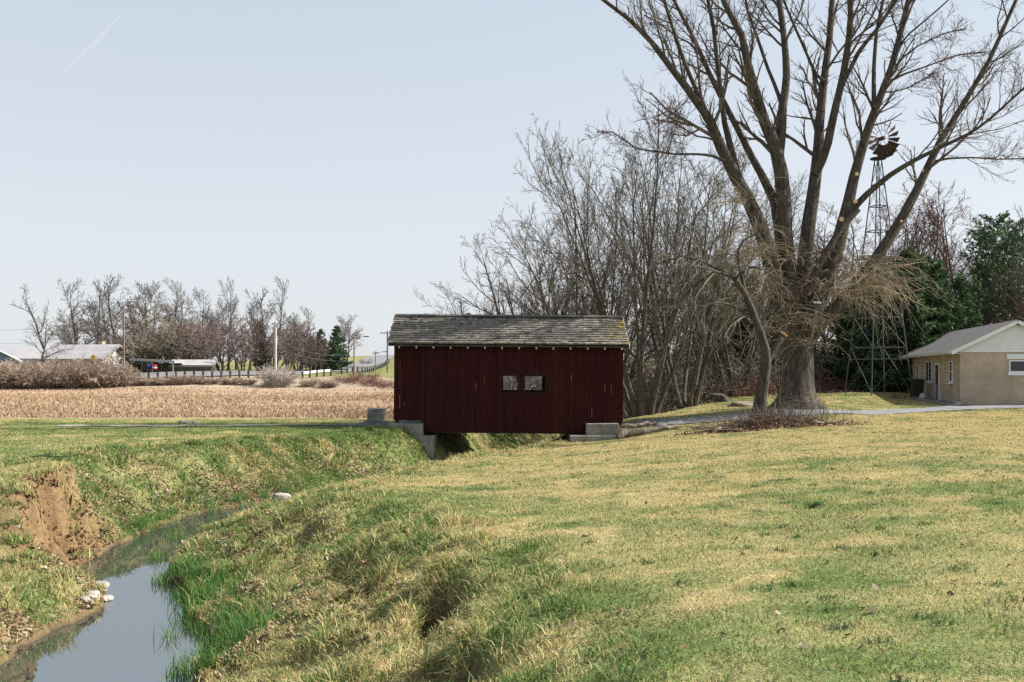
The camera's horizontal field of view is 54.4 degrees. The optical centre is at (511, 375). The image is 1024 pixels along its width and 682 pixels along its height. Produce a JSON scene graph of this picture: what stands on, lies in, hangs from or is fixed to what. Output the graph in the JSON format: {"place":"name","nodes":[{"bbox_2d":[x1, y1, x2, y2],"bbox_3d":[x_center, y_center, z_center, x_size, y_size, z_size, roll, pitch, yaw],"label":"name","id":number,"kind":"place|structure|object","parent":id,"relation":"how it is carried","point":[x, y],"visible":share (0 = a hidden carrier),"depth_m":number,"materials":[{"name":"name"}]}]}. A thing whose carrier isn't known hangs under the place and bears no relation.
{"place":"outdoors","nodes":[
{"label":"outdoors","id":0,"kind":"place"},
{"bbox_2d":[141,355,393,377],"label":"road","id":1,"kind":"structure","parent":0,"point":[381,359],"depth_m":172.08,"materials":[{"name":"asphalt"}]},
{"bbox_2d":[0,351,1023,681],"bbox_3d":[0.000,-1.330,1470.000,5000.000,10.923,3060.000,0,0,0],"label":"ground","id":2,"kind":"structure","parent":0,"point":[116,639],"depth_m":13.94,"materials":[{"name":"plant"}]},
{"bbox_2d":[0,359,37,388],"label":"field shrub","id":3,"kind":"object","parent":2,"relation":"on","point":[9,379],"visible":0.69,"depth_m":116.66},
{"bbox_2d":[0,358,51,388],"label":"field shrub","id":4,"kind":"object","parent":2,"relation":"on","point":[22,367],"visible":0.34,"depth_m":117.30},
{"bbox_2d":[7,283,48,348],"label":"lone tree","id":5,"kind":"object","parent":2,"relation":"on","point":[31,314],"visible":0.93,"depth_m":157.25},
{"bbox_2d":[6,349,50,367],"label":"garage","id":6,"kind":"structure","parent":2,"relation":"on","point":[28,354],"depth_m":149.76,"materials":[{"name":"white paint"}]},
{"bbox_2d":[12,364,60,389],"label":"field shrub","id":7,"kind":"object","parent":2,"relation":"on","point":[27,384],"visible":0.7,"depth_m":116.59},
{"bbox_2d":[9,364,70,388],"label":"field shrub","id":8,"kind":"object","parent":2,"relation":"on","point":[49,385],"visible":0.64,"depth_m":116.73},
{"bbox_2d":[22,316,76,362],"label":"yard tree","id":9,"kind":"object","parent":2,"relation":"on","point":[44,346],"visible":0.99,"depth_m":128.87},
{"bbox_2d":[15,466,114,575],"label":"soil clods","id":10,"kind":"object","parent":2,"relation":"on","point":[56,484],"visible":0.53,"depth_m":20.00,"materials":[{"name":"brown soil"}]},
{"bbox_2d":[43,309,95,344],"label":"bare tree","id":11,"kind":"object","parent":2,"relation":"on","point":[63,341],"visible":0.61,"depth_m":169.58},
{"bbox_2d":[46,362,99,388],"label":"field shrub","id":12,"kind":"object","parent":2,"relation":"on","point":[65,382],"visible":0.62,"depth_m":116.70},
{"bbox_2d":[55,277,94,344],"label":"bare tree","id":13,"kind":"object","parent":2,"relation":"on","point":[76,338],"visible":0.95,"depth_m":159.97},
{"bbox_2d":[38,341,136,370],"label":"white house","id":14,"kind":"structure","parent":2,"relation":"on","point":[100,350],"depth_m":148.13,"materials":[{"name":"paint"}]},
{"bbox_2d":[70,280,119,340],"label":"bare tree","id":15,"kind":"object","parent":2,"relation":"on","point":[98,283],"visible":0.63,"depth_m":166.51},
{"bbox_2d":[71,300,125,343],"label":"bare tree","id":16,"kind":"object","parent":2,"relation":"on","point":[95,330],"visible":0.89,"depth_m":160.74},
{"bbox_2d":[71,358,130,387],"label":"field shrub","id":17,"kind":"object","parent":2,"relation":"on","point":[96,383],"visible":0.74,"depth_m":116.46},
{"bbox_2d":[87,274,132,339],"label":"bare tree","id":18,"kind":"object","parent":2,"relation":"on","point":[109,308],"visible":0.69,"depth_m":164.05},
{"bbox_2d":[87,362,137,387],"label":"field shrub","id":19,"kind":"object","parent":2,"relation":"on","point":[117,378],"visible":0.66,"depth_m":117.23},
{"bbox_2d":[108,367,145,386],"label":"field shrub","id":20,"kind":"object","parent":2,"relation":"on","point":[133,379],"visible":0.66,"depth_m":118.44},
{"bbox_2d":[102,329,153,367],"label":"brush tree","id":21,"kind":"object","parent":2,"relation":"on","point":[126,344],"visible":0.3,"depth_m":153.40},
{"bbox_2d":[106,294,157,371],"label":"bare tree","id":22,"kind":"object","parent":2,"relation":"on","point":[132,315],"visible":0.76,"depth_m":157.66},
{"bbox_2d":[112,281,173,333],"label":"bare tree","id":23,"kind":"object","parent":2,"relation":"on","point":[150,296],"visible":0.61,"depth_m":166.47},
{"bbox_2d":[120,322,170,365],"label":"brush tree","id":24,"kind":"object","parent":2,"relation":"on","point":[147,351],"visible":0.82,"depth_m":148.91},
{"bbox_2d":[116,310,180,362],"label":"brush tree","id":25,"kind":"object","parent":2,"relation":"on","point":[148,324],"visible":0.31,"depth_m":156.74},
{"bbox_2d":[129,358,183,372],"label":"carport","id":26,"kind":"object","parent":2,"relation":"on","point":[162,367],"visible":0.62,"depth_m":139.88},
{"bbox_2d":[132,319,200,362],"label":"brush tree","id":27,"kind":"object","parent":2,"relation":"on","point":[164,354],"visible":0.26,"depth_m":151.29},
{"bbox_2d":[151,278,196,358],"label":"bare tree","id":28,"kind":"object","parent":2,"relation":"on","point":[176,305],"visible":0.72,"depth_m":163.25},
{"bbox_2d":[148,327,203,359],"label":"brush tree","id":29,"kind":"object","parent":2,"relation":"on","point":[178,352],"visible":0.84,"depth_m":147.31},
{"bbox_2d":[152,290,202,339],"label":"bare tree","id":30,"kind":"object","parent":2,"relation":"on","point":[175,314],"visible":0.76,"depth_m":158.51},
{"bbox_2d":[168,360,219,371],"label":"shed","id":31,"kind":"structure","parent":2,"relation":"on","point":[199,365],"depth_m":140.12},
{"bbox_2d":[0,386,393,418],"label":"corn stubble","id":32,"kind":"object","parent":2,"relation":"on","point":[7,412],"visible":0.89,"depth_m":66.17,"materials":[{"name":"plant"}]},
{"bbox_2d":[169,316,237,359],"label":"budding tree","id":33,"kind":"object","parent":2,"relation":"on","point":[199,333],"visible":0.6,"depth_m":148.64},
{"bbox_2d":[180,287,231,340],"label":"bare tree","id":34,"kind":"object","parent":2,"relation":"on","point":[194,311],"visible":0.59,"depth_m":169.10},
{"bbox_2d":[56,423,360,426],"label":"lane","id":35,"kind":"structure","parent":2,"relation":"on","point":[214,425],"depth_m":40.83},
{"bbox_2d":[198,308,232,359],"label":"bare tree","id":36,"kind":"object","parent":2,"relation":"on","point":[211,323],"visible":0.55,"depth_m":161.60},
{"bbox_2d":[185,319,253,370],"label":"budding tree","id":37,"kind":"object","parent":2,"relation":"on","point":[220,359],"visible":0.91,"depth_m":145.26,"materials":[{"name":"plant"}]},
{"bbox_2d":[136,369,331,378],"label":"guardrail","id":38,"kind":"object","parent":2,"relation":"on","point":[229,372],"visible":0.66,"depth_m":126.89,"materials":[{"name":"metal"}]},
{"bbox_2d":[216,277,252,370],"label":"bare tree","id":39,"kind":"object","parent":2,"relation":"on","point":[235,303],"visible":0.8,"depth_m":166.00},
{"bbox_2d":[220,332,255,370],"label":"budding tree","id":40,"kind":"object","parent":2,"relation":"on","point":[240,361],"visible":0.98,"depth_m":142.98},
{"bbox_2d":[230,300,269,370],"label":"bare tree","id":41,"kind":"object","parent":2,"relation":"on","point":[255,334],"visible":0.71,"depth_m":164.65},
{"bbox_2d":[0,460,522,681],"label":"overhanging grass","id":42,"kind":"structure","parent":2,"relation":"on","point":[259,673],"depth_m":11.89,"materials":[{"name":"plant"}]},
{"bbox_2d":[240,328,287,370],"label":"budding tree","id":43,"kind":"object","parent":2,"relation":"on","point":[255,348],"visible":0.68,"depth_m":147.88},
{"bbox_2d":[245,286,282,369],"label":"bare tree","id":44,"kind":"object","parent":2,"relation":"on","point":[267,312],"visible":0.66,"depth_m":172.91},
{"bbox_2d":[254,362,301,386],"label":"round bush","id":45,"kind":"object","parent":2,"relation":"on","point":[275,379],"visible":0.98,"depth_m":119.39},
{"bbox_2d":[251,316,305,370],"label":"budding tree","id":46,"kind":"object","parent":2,"relation":"on","point":[262,344],"visible":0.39,"depth_m":154.86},
{"bbox_2d":[267,276,291,351],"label":"bare tree","id":47,"kind":"object","parent":2,"relation":"on","point":[279,304],"visible":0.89,"depth_m":161.73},
{"bbox_2d":[0,439,562,681],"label":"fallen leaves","id":48,"kind":"object","parent":2,"relation":"on","point":[84,588],"depth_m":16.93,"materials":[{"name":"plant"}]},
{"bbox_2d":[267,326,308,370],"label":"budding tree","id":49,"kind":"object","parent":2,"relation":"on","point":[289,357],"visible":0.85,"depth_m":145.42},
{"bbox_2d":[270,318,319,370],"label":"budding tree","id":50,"kind":"object","parent":2,"relation":"on","point":[300,368],"visible":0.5,"depth_m":151.04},
{"bbox_2d":[291,334,325,370],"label":"budding tree","id":51,"kind":"object","parent":2,"relation":"on","point":[310,359],"visible":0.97,"depth_m":142.86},
{"bbox_2d":[302,336,331,369],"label":"budding tree","id":52,"kind":"object","parent":2,"relation":"on","point":[322,357],"visible":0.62,"depth_m":149.75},
{"bbox_2d":[308,328,331,369],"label":"conifer","id":53,"kind":"object","parent":2,"relation":"on","point":[321,332],"visible":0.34,"depth_m":171.55,"materials":[{"name":"plant"}]},
{"bbox_2d":[321,325,352,369],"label":"conifer","id":54,"kind":"object","parent":2,"relation":"on","point":[336,362],"visible":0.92,"depth_m":167.49,"materials":[{"name":"plant"}]},
{"bbox_2d":[328,314,364,360],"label":"roadside tree","id":55,"kind":"object","parent":2,"relation":"on","point":[342,322],"visible":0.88,"depth_m":198.27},
{"bbox_2d":[341,359,389,373],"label":"guardrail","id":56,"kind":"object","parent":2,"relation":"on","point":[380,365],"visible":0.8,"depth_m":159.09,"materials":[{"name":"metal"}]},
{"bbox_2d":[367,408,385,420],"bbox_3d":[-6.360,1.898,46.640,0.840,0.696,0.621,0,0,0],"label":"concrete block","id":57,"kind":"object","parent":2,"relation":"on","point":[376,411],"visible":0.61,"depth_m":46.49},
{"bbox_2d":[414,275,507,314],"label":"spreading tree","id":58,"kind":"object","parent":2,"relation":"on","point":[461,312],"visible":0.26,"depth_m":94.84,"materials":[{"name":"brown plant"}]},
{"bbox_2d":[386,314,629,458],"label":"covered bridge","id":59,"kind":"structure","parent":2,"relation":"on","point":[451,371],"depth_m":39.47,"materials":[{"name":"red"}]},
{"bbox_2d":[0,420,1023,681],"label":"lawn weeds","id":60,"kind":"object","parent":2,"relation":"on","point":[846,624],"visible":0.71,"depth_m":11.04,"materials":[{"name":"green plant"}]},
{"bbox_2d":[0,418,1023,681],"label":"scattered leaves","id":61,"kind":"object","parent":2,"relation":"on","point":[874,586],"visible":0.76,"depth_m":13.34,"materials":[{"name":"brown plant"}]},
{"bbox_2d":[503,376,541,389],"bbox_3d":[0.708,0.896,57.662,5.727,4.576,7.823,0,0,33],"label":"pale bush","id":62,"kind":"object","parent":2,"relation":"on","point":[510,383],"visible":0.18,"depth_m":55.55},
{"bbox_2d":[450,204,631,379],"bbox_3d":[1.777,-3.743,59.112,10.726,12.326,7.147,0,0,24],"label":"spreading tree","id":63,"kind":"object","parent":2,"relation":"on","point":[510,302],"visible":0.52,"depth_m":59.58,"materials":[{"name":"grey plant"}]},
{"bbox_2d":[480,202,635,315],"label":"spreading tree","id":64,"kind":"object","parent":2,"relation":"on","point":[531,270],"visible":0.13,"depth_m":65.57,"materials":[{"name":"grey plant"}]},
{"bbox_2d":[495,134,707,398],"bbox_3d":[4.930,-4.651,58.638,13.071,17.786,12.505,0,0,4],"label":"multistem tree","id":65,"kind":"object","parent":2,"relation":"on","point":[632,336],"visible":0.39,"depth_m":56.87,"materials":[{"name":"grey plant"}]},
{"bbox_2d":[570,251,671,380],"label":"spreading tree","id":66,"kind":"object","parent":2,"relation":"on","point":[623,315],"visible":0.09,"depth_m":79.23,"materials":[{"name":"brown plant"}]},
{"bbox_2d":[505,56,770,417],"bbox_3d":[6.562,-6.370,50.370,13.134,17.873,12.566,0,0,19],"label":"multistem tree","id":67,"kind":"object","parent":2,"relation":"on","point":[636,408],"visible":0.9,"depth_m":49.68,"materials":[{"name":"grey plant"}]},
{"bbox_2d":[620,424,677,437],"bbox_3d":[5.410,2.210,39.317,2.424,0.524,0.351,0,0,-21],"label":"fallen log","id":68,"kind":"object","parent":2,"relation":"on","point":[633,432],"visible":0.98,"depth_m":39.09,"materials":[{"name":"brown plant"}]},
{"bbox_2d":[623,371,698,419],"bbox_3d":[7.174,1.433,54.328,6.115,3.798,6.422,0,0,0],"label":"bare shrub","id":69,"kind":"object","parent":2,"relation":"on","point":[626,415],"visible":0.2,"depth_m":53.69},
{"bbox_2d":[624,336,707,399],"bbox_3d":[8.409,0.302,65.691,9.531,6.090,9.744,0,0,19],"label":"bare shrub","id":70,"kind":"object","parent":2,"relation":"on","point":[679,364],"visible":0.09,"depth_m":64.63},
{"bbox_2d":[618,241,720,365],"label":"spreading tree","id":71,"kind":"object","parent":2,"relation":"on","point":[677,337],"visible":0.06,"depth_m":77.24,"materials":[{"name":"brown plant"}]},
{"bbox_2d":[626,362,717,412],"bbox_3d":[8.264,1.230,58.497,7.973,4.186,7.569,0,0,16],"label":"bare shrub","id":72,"kind":"object","parent":2,"relation":"on","point":[646,396],"visible":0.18,"depth_m":56.35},
{"bbox_2d":[623,359,744,405],"bbox_3d":[9.726,0.871,59.886,7.852,3.866,7.530,0,0,31],"label":"bare shrub","id":73,"kind":"object","parent":2,"relation":"on","point":[713,388],"visible":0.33,"depth_m":58.95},
{"bbox_2d":[623,322,744,388],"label":"bare shrub","id":74,"kind":"object","parent":2,"relation":"on","point":[635,345],"visible":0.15,"depth_m":71.73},
{"bbox_2d":[570,112,808,410],"bbox_3d":[10.179,-6.068,54.897,12.127,16.290,12.676,0,0,18],"label":"multistem tree","id":75,"kind":"object","parent":2,"relation":"on","point":[708,315],"visible":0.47,"depth_m":54.26,"materials":[{"name":"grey plant"}]},
{"bbox_2d":[635,335,776,381],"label":"bare shrub","id":76,"kind":"object","parent":2,"relation":"on","point":[676,348],"visible":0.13,"depth_m":65.95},
{"bbox_2d":[647,342,776,399],"bbox_3d":[12.080,0.070,61.377,8.499,4.686,8.416,0,0,-43],"label":"bare shrub","id":77,"kind":"object","parent":2,"relation":"on","point":[740,377],"visible":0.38,"depth_m":60.50,"materials":[{"name":"plant"}]},
{"bbox_2d":[643,215,794,419],"bbox_3d":[7.617,-2.065,36.911,5.751,8.220,3.975,0,0,0],"label":"weeping tree","id":78,"kind":"object","parent":2,"relation":"on","point":[768,354],"visible":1,"depth_m":37.10,"materials":[{"name":"plant"}]},
{"bbox_2d":[626,163,830,395],"bbox_3d":[13.119,-5.781,62.187,12.067,14.589,12.613,0,0,26],"label":"multistem tree","id":79,"kind":"object","parent":2,"relation":"on","point":[752,348],"visible":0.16,"depth_m":61.24,"materials":[{"name":"brown plant"}]},
{"bbox_2d":[677,343,781,395],"bbox_3d":[14.431,-0.059,62.871,7.530,4.350,6.577,0,0,-28],"label":"bare shrub","id":80,"kind":"object","parent":2,"relation":"on","point":[776,374],"visible":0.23,"depth_m":61.82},
{"bbox_2d":[719,340,781,390],"bbox_3d":[16.406,-0.287,66.503,7.301,4.770,8.416,0,0,-12],"label":"bare shrub","id":81,"kind":"object","parent":2,"relation":"on","point":[754,367],"visible":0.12,"depth_m":64.69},
{"bbox_2d":[726,274,781,382],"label":"cedar tree","id":82,"kind":"object","parent":2,"relation":"on","point":[737,336],"visible":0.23,"depth_m":67.69,"materials":[{"name":"plant"}]},
{"bbox_2d":[635,399,900,438],"bbox_3d":[9.492,1.623,36.625,9.922,1.538,3.781,0,0,0],"label":"brush pile","id":83,"kind":"object","parent":2,"relation":"on","point":[770,419],"visible":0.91,"depth_m":36.27,"materials":[{"name":"brown plant"}]},
{"bbox_2d":[578,0,1023,409],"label":"maple tree","id":84,"kind":"object","parent":2,"relation":"on","point":[802,326],"visible":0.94,"depth_m":43.69,"materials":[{"name":"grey plant"}]},
{"bbox_2d":[773,267,851,378],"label":"tree","id":85,"kind":"object","parent":2,"relation":"on","point":[826,337],"visible":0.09,"depth_m":75.35,"materials":[{"name":"green plant"}]},
{"bbox_2d":[797,202,852,338],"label":"slender tree","id":86,"kind":"object","parent":2,"relation":"on","point":[820,235],"visible":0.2,"depth_m":81.04,"materials":[{"name":"brown plant"}]},
{"bbox_2d":[815,371,852,390],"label":"bramble","id":87,"kind":"object","parent":2,"relation":"on","point":[835,386],"visible":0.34,"depth_m":67.19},
{"bbox_2d":[817,279,865,388],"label":"evergreen tree","id":88,"kind":"object","parent":2,"relation":"on","point":[837,329],"visible":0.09,"depth_m":71.90,"materials":[{"name":"plant"}]},
{"bbox_2d":[818,201,875,299],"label":"slender tree","id":89,"kind":"object","parent":2,"relation":"on","point":[852,228],"visible":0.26,"depth_m":85.15,"materials":[{"name":"brown plant"}]},
{"bbox_2d":[829,257,914,391],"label":"evergreen tree","id":90,"kind":"object","parent":2,"relation":"on","point":[840,366],"visible":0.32,"depth_m":67.33,"materials":[{"name":"plant"}]},
{"bbox_2d":[844,118,910,394],"bbox_3d":[21.997,-7.027,60.240,2.880,16.724,3.375,0,0,-14],"label":"windmill","id":91,"kind":"object","parent":2,"relation":"on","point":[884,152],"visible":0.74,"depth_m":59.78,"materials":[{"name":"metal"}]},
{"bbox_2d":[837,185,926,290],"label":"slender tree","id":92,"kind":"object","parent":2,"relation":"on","point":[887,227],"visible":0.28,"depth_m":88.53,"materials":[{"name":"brown plant"}]},
{"bbox_2d":[853,245,956,391],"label":"evergreen tree","id":93,"kind":"object","parent":2,"relation":"on","point":[916,337],"visible":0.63,"depth_m":65.27,"materials":[{"name":"plant"}]},
{"bbox_2d":[871,201,950,284],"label":"slender tree","id":94,"kind":"object","parent":2,"relation":"on","point":[914,227],"visible":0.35,"depth_m":85.92,"materials":[{"name":"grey plant"}]},
{"bbox_2d":[893,259,969,390],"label":"evergreen tree","id":95,"kind":"object","parent":2,"relation":"on","point":[945,316],"visible":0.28,"depth_m":66.28,"materials":[{"name":"plant"}]},
{"bbox_2d":[896,182,966,283],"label":"slender tree","id":96,"kind":"object","parent":2,"relation":"on","point":[923,226],"visible":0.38,"depth_m":85.96,"materials":[{"name":"brown plant"}]},
{"bbox_2d":[891,182,990,293],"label":"slender tree","id":97,"kind":"object","parent":2,"relation":"on","point":[937,228],"visible":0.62,"depth_m":84.75,"materials":[{"name":"brown plant"}]},
{"bbox_2d":[913,179,992,296],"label":"slender tree","id":98,"kind":"object","parent":2,"relation":"on","point":[938,244],"visible":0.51,"depth_m":85.70,"materials":[{"name":"brown plant"}]},
{"bbox_2d":[937,273,983,329],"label":"evergreen tree","id":99,"kind":"object","parent":2,"relation":"on","point":[965,297],"visible":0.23,"depth_m":69.45,"materials":[{"name":"plant"}]},
{"bbox_2d":[898,319,1023,404],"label":"house","id":100,"kind":"structure","parent":2,"relation":"on","point":[981,365],"depth_m":50.86,"materials":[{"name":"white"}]},
{"bbox_2d":[934,363,939,399],"bbox_3d":[23.963,0.360,56.172,0.090,2.100,1.100,0,0,12],"label":"door","id":101,"kind":"structure","parent":100,"relation":"in","point":[936,365],"depth_m":56.05,"materials":[{"name":"white"}]},
{"bbox_2d":[921,235,1016,326],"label":"spreading tree","id":102,"kind":"object","parent":2,"relation":"on","point":[985,316],"visible":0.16,"depth_m":81.22,"materials":[{"name":"green plant"}]},
{"bbox_2d":[950,206,1006,319],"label":"slender tree","id":103,"kind":"object","parent":2,"relation":"on","point":[973,236],"visible":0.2,"depth_m":92.86,"materials":[{"name":"plant"}]},
{"bbox_2d":[938,404,1023,408],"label":"driveway apron","id":104,"kind":"object","parent":2,"relation":"on","point":[987,406],"visible":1,"depth_m":48.54,"materials":[{"name":"concrete"}]},
{"bbox_2d":[962,250,1008,325],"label":"pine tree","id":105,"kind":"object","parent":2,"relation":"on","point":[974,271],"visible":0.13,"depth_m":85.51,"materials":[{"name":"green plant"}]},
{"bbox_2d":[960,210,1023,323],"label":"pine tree","id":106,"kind":"object","parent":2,"relation":"on","point":[988,238],"visible":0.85,"depth_m":79.95,"materials":[{"name":"green plant"}]},
{"bbox_2d":[982,217,1023,313],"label":"pine tree","id":107,"kind":"object","parent":2,"relation":"on","point":[1015,229],"visible":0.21,"depth_m":83.79,"materials":[{"name":"green plant"}]},
{"bbox_2d":[985,204,1023,321],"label":"spreading tree","id":108,"kind":"object","parent":2,"relation":"on","point":[1019,307],"visible":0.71,"depth_m":76.79,"materials":[{"name":"green plant"}]},
{"bbox_2d":[0,0,1023,364],"label":"sky","id":109,"kind":"structure","parent":0,"point":[343,151],"materials":[{"name":"blue"}]},
{"bbox_2d":[630,405,1023,426],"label":"driveway","id":110,"kind":"structure","parent":0,"point":[667,421],"depth_m":42.66,"materials":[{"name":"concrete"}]},
{"bbox_2d":[901,394,969,405],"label":"house path","id":111,"kind":"structure","parent":0,"point":[944,402],"depth_m":54.00,"materials":[{"name":"concrete"}]},
{"bbox_2d":[909,379,924,396],"bbox_3d":[23.199,0.739,56.995,0.740,1.088,0.809,0,0,12],"label":"trash bin","id":112,"kind":"object","parent":111,"relation":"on","point":[917,387],"visible":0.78,"depth_m":56.70,"materials":[{"name":"black plastic"}]},
{"label":"water","id":113,"kind":"structure","parent":0,"visible":0},
{"bbox_2d":[109,470,320,681],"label":"water reeds","id":114,"kind":"object","parent":113,"relation":"in","point":[237,627],"visible":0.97,"depth_m":15.27,"materials":[{"name":"green plant"}]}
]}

